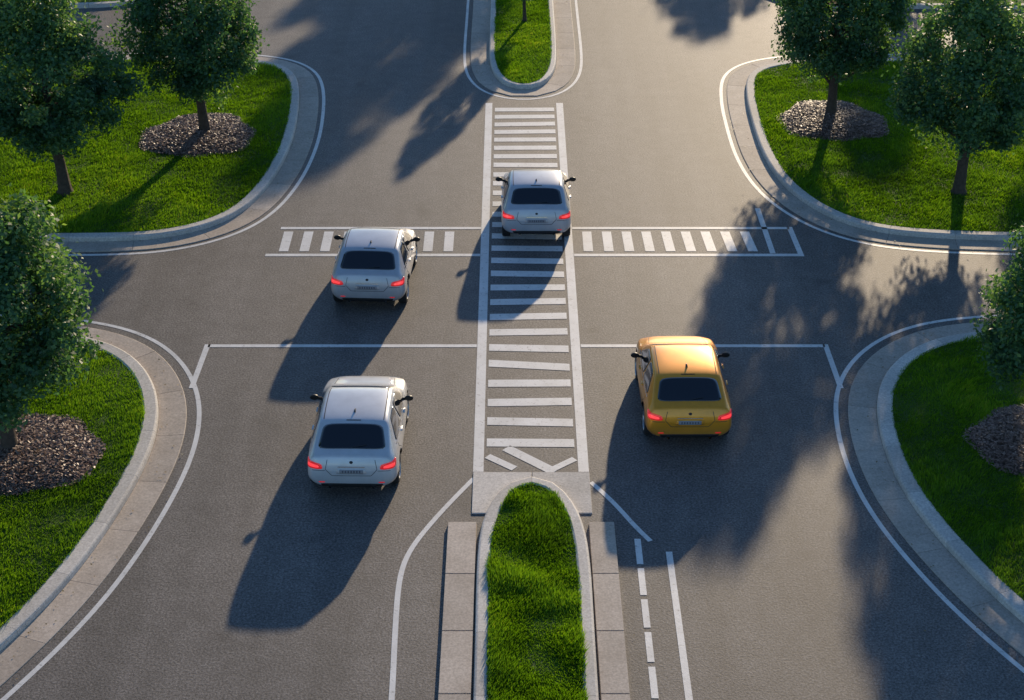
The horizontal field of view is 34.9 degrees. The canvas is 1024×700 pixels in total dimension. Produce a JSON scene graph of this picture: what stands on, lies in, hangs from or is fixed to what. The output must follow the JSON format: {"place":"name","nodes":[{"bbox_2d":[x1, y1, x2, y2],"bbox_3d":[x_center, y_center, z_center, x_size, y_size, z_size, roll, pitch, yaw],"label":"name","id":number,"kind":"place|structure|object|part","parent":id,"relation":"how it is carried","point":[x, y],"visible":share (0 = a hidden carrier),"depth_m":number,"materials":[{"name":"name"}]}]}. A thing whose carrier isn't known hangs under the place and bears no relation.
{"place":"outdoors","nodes":[
{"label":"outdoors","id":0,"kind":"place"},
{"bbox_2d":[0,0,1023,699],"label":"road","id":1,"kind":"structure","parent":0,"point":[264,566],"depth_m":35.42,"materials":[{"name":"grey asphalt"}]},
{"bbox_2d":[307,376,412,488],"bbox_3d":[-3.068,1.385,32.956,2.110,1.438,3.727,0,30,1],"label":"car","id":2,"kind":"object","parent":1,"relation":"on","point":[358,431],"visible":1,"depth_m":31.65,"materials":[{"name":"paint"}]},
{"bbox_3d":[-3.851,1.421,32.080,0.157,0.340,0.760,1,30,1],"label":"rear side window","id":3,"kind":"part","parent":2,"relation":"part of","materials":[{"name":"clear glass"}]},
{"bbox_3d":[-3.829,0.965,32.883,0.167,0.346,0.963,0,30,1],"label":"front side window","id":4,"kind":"part","parent":2,"relation":"part of","materials":[{"name":"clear glass"}]},
{"bbox_3d":[-3.091,1.669,31.549,1.291,0.285,0.488,1,30,1],"label":"rear window","id":5,"kind":"part","parent":2,"relation":"part of","materials":[{"name":"black glass"}]},
{"bbox_3d":[-2.312,1.434,32.057,0.157,0.340,0.760,0,30,1],"label":"rear side window","id":6,"kind":"part","parent":2,"relation":"part of","materials":[{"name":"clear glass"}]},
{"bbox_3d":[-2.301,0.979,32.860,0.166,0.346,0.963,0,30,1],"label":"front side window","id":7,"kind":"part","parent":2,"relation":"part of","materials":[{"name":"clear glass"}]},
{"bbox_2d":[331,227,419,302],"bbox_3d":[-3.294,-2.314,39.363,2.110,1.438,3.327,2,30,3],"label":"car","id":8,"kind":"object","parent":1,"relation":"on","point":[374,263],"visible":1,"depth_m":38.12,"materials":[{"name":"silver metal"}]},
{"bbox_3d":[-3.357,-2.104,38.085,1.291,0.284,0.436,2,30,3],"label":"rear window","id":9,"kind":"part","parent":8,"relation":"part of","materials":[{"name":"black glass"}]},
{"bbox_3d":[-2.562,-2.295,38.515,0.157,0.340,0.678,2,30,3],"label":"rear side window","id":10,"kind":"part","parent":8,"relation":"part of","materials":[{"name":"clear glass"}]},
{"bbox_3d":[-2.524,-2.700,39.232,0.166,0.346,0.860,2,30,3],"label":"front side window","id":11,"kind":"part","parent":8,"relation":"part of","materials":[{"name":"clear glass"}]},
{"bbox_2d":[0,0,1023,699],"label":"road markings","id":12,"kind":"object","parent":1,"relation":"on","point":[510,446],"visible":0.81,"depth_m":37.32,"materials":[{"name":"paint"}]},
{"bbox_2d":[0,0,1023,699],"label":"kerb","id":13,"kind":"structure","parent":1,"relation":"on","point":[38,602],"depth_m":32.57,"materials":[{"name":"concrete"}]},
{"bbox_2d":[472,472,591,513],"bbox_3d":[0.385,2.797,31.926,2.330,0.030,1.400,0,30,0],"label":"median apron","id":14,"kind":"object","parent":1,"relation":"on","point":[488,487],"visible":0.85,"depth_m":32.14,"materials":[{"name":"concrete"}]},
{"bbox_2d":[438,522,629,699],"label":"median footway","id":15,"kind":"structure","parent":1,"relation":"on","point":[455,673],"depth_m":28.59,"materials":[{"name":"concrete"}]},
{"bbox_2d":[495,169,575,235],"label":"car","id":16,"kind":"object","parent":1,"relation":"on","point":[535,201],"visible":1,"depth_m":41.20,"materials":[{"name":"silver metal"}]},
{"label":"rear side window","id":17,"kind":"part","parent":16,"relation":"part of","materials":[{"name":"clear glass"}]},
{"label":"front side window","id":18,"kind":"part","parent":16,"relation":"part of","materials":[{"name":"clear glass"}]},
{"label":"rear window","id":19,"kind":"part","parent":16,"relation":"part of","materials":[{"name":"black glass"}]},
{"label":"front side window","id":20,"kind":"part","parent":16,"relation":"part of","materials":[{"name":"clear glass"}]},
{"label":"rear side window","id":21,"kind":"part","parent":16,"relation":"part of","materials":[{"name":"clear glass"}]},
{"bbox_2d":[631,336,731,438],"bbox_3d":[3.584,0.520,34.454,2.110,1.438,3.687,0,30,0],"label":"car","id":22,"kind":"object","parent":1,"relation":"on","point":[683,384],"visible":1,"depth_m":33.14,"materials":[{"name":"gold metal"}]},
{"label":"front side window","id":23,"kind":"part","parent":22,"relation":"part of","materials":[{"name":"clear glass"}]},
{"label":"rear side window","id":24,"kind":"part","parent":22,"relation":"part of","materials":[{"name":"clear glass"}]},
{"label":"rear window","id":25,"kind":"part","parent":22,"relation":"part of","materials":[{"name":"black glass"}]},
{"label":"front side window","id":26,"kind":"part","parent":22,"relation":"part of","materials":[{"name":"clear glass"}]},
{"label":"rear side window","id":27,"kind":"part","parent":22,"relation":"part of","materials":[{"name":"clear glass"}]},
{"bbox_2d":[0,0,1023,686],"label":"pavement","id":28,"kind":"structure","parent":0,"point":[906,520],"depth_m":35.67,"materials":[{"name":"concrete"}]},
{"bbox_2d":[0,0,1023,699],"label":"lawn","id":29,"kind":"structure","parent":0,"point":[910,410],"depth_m":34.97,"materials":[{"name":"plant"}]},
{"bbox_2d":[0,182,103,449],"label":"deciduous tree","id":30,"kind":"object","parent":29,"relation":"on","point":[42,341],"visible":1,"depth_m":30.69,"materials":[{"name":"green plant"}]},
{"bbox_2d":[0,412,105,495],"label":"mulch bed","id":31,"kind":"object","parent":29,"relation":"on","point":[51,452],"visible":0.91,"depth_m":32.59,"materials":[{"name":"grey gravel"}]},
{"bbox_2d":[0,0,146,195],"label":"deciduous tree","id":32,"kind":"object","parent":29,"relation":"on","point":[53,121],"visible":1,"depth_m":41.36,"materials":[{"name":"green plant"}]},
{"bbox_2d":[101,0,269,130],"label":"deciduous tree","id":33,"kind":"object","parent":29,"relation":"on","point":[230,27],"visible":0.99,"depth_m":44.89,"materials":[{"name":"green plant"}]},
{"bbox_2d":[139,112,256,157],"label":"mulch bed","id":34,"kind":"object","parent":29,"relation":"on","point":[182,135],"visible":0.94,"depth_m":46.92,"materials":[{"name":"grey gravel"}]},
{"bbox_2d":[521,0,532,21],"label":"deciduous tree","id":35,"kind":"object","parent":29,"relation":"on","point":[524,19],"visible":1,"depth_m":56.02,"materials":[{"name":"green plant"}]},
{"bbox_2d":[777,99,888,141],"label":"mulch bed","id":36,"kind":"object","parent":29,"relation":"on","point":[844,122],"visible":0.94,"depth_m":47.88,"materials":[{"name":"grey gravel"}]},
{"bbox_2d":[768,0,916,113],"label":"deciduous tree","id":37,"kind":"object","parent":29,"relation":"on","point":[820,36],"visible":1,"depth_m":46.34,"materials":[{"name":"green plant"}]},
{"bbox_2d":[882,0,1023,195],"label":"deciduous tree","id":38,"kind":"object","parent":29,"relation":"on","point":[966,114],"visible":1,"depth_m":41.32,"materials":[{"name":"green plant"}]},
{"bbox_2d":[963,404,1023,476],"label":"mulch bed","id":39,"kind":"object","parent":29,"relation":"on","point":[998,438],"visible":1,"depth_m":33.18,"materials":[{"name":"grey gravel"}]},
{"bbox_2d":[967,214,1023,389],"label":"deciduous tree","id":40,"kind":"object","parent":29,"relation":"on","point":[1004,331],"visible":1,"depth_m":31.62,"materials":[{"name":"green plant"}]}
]}

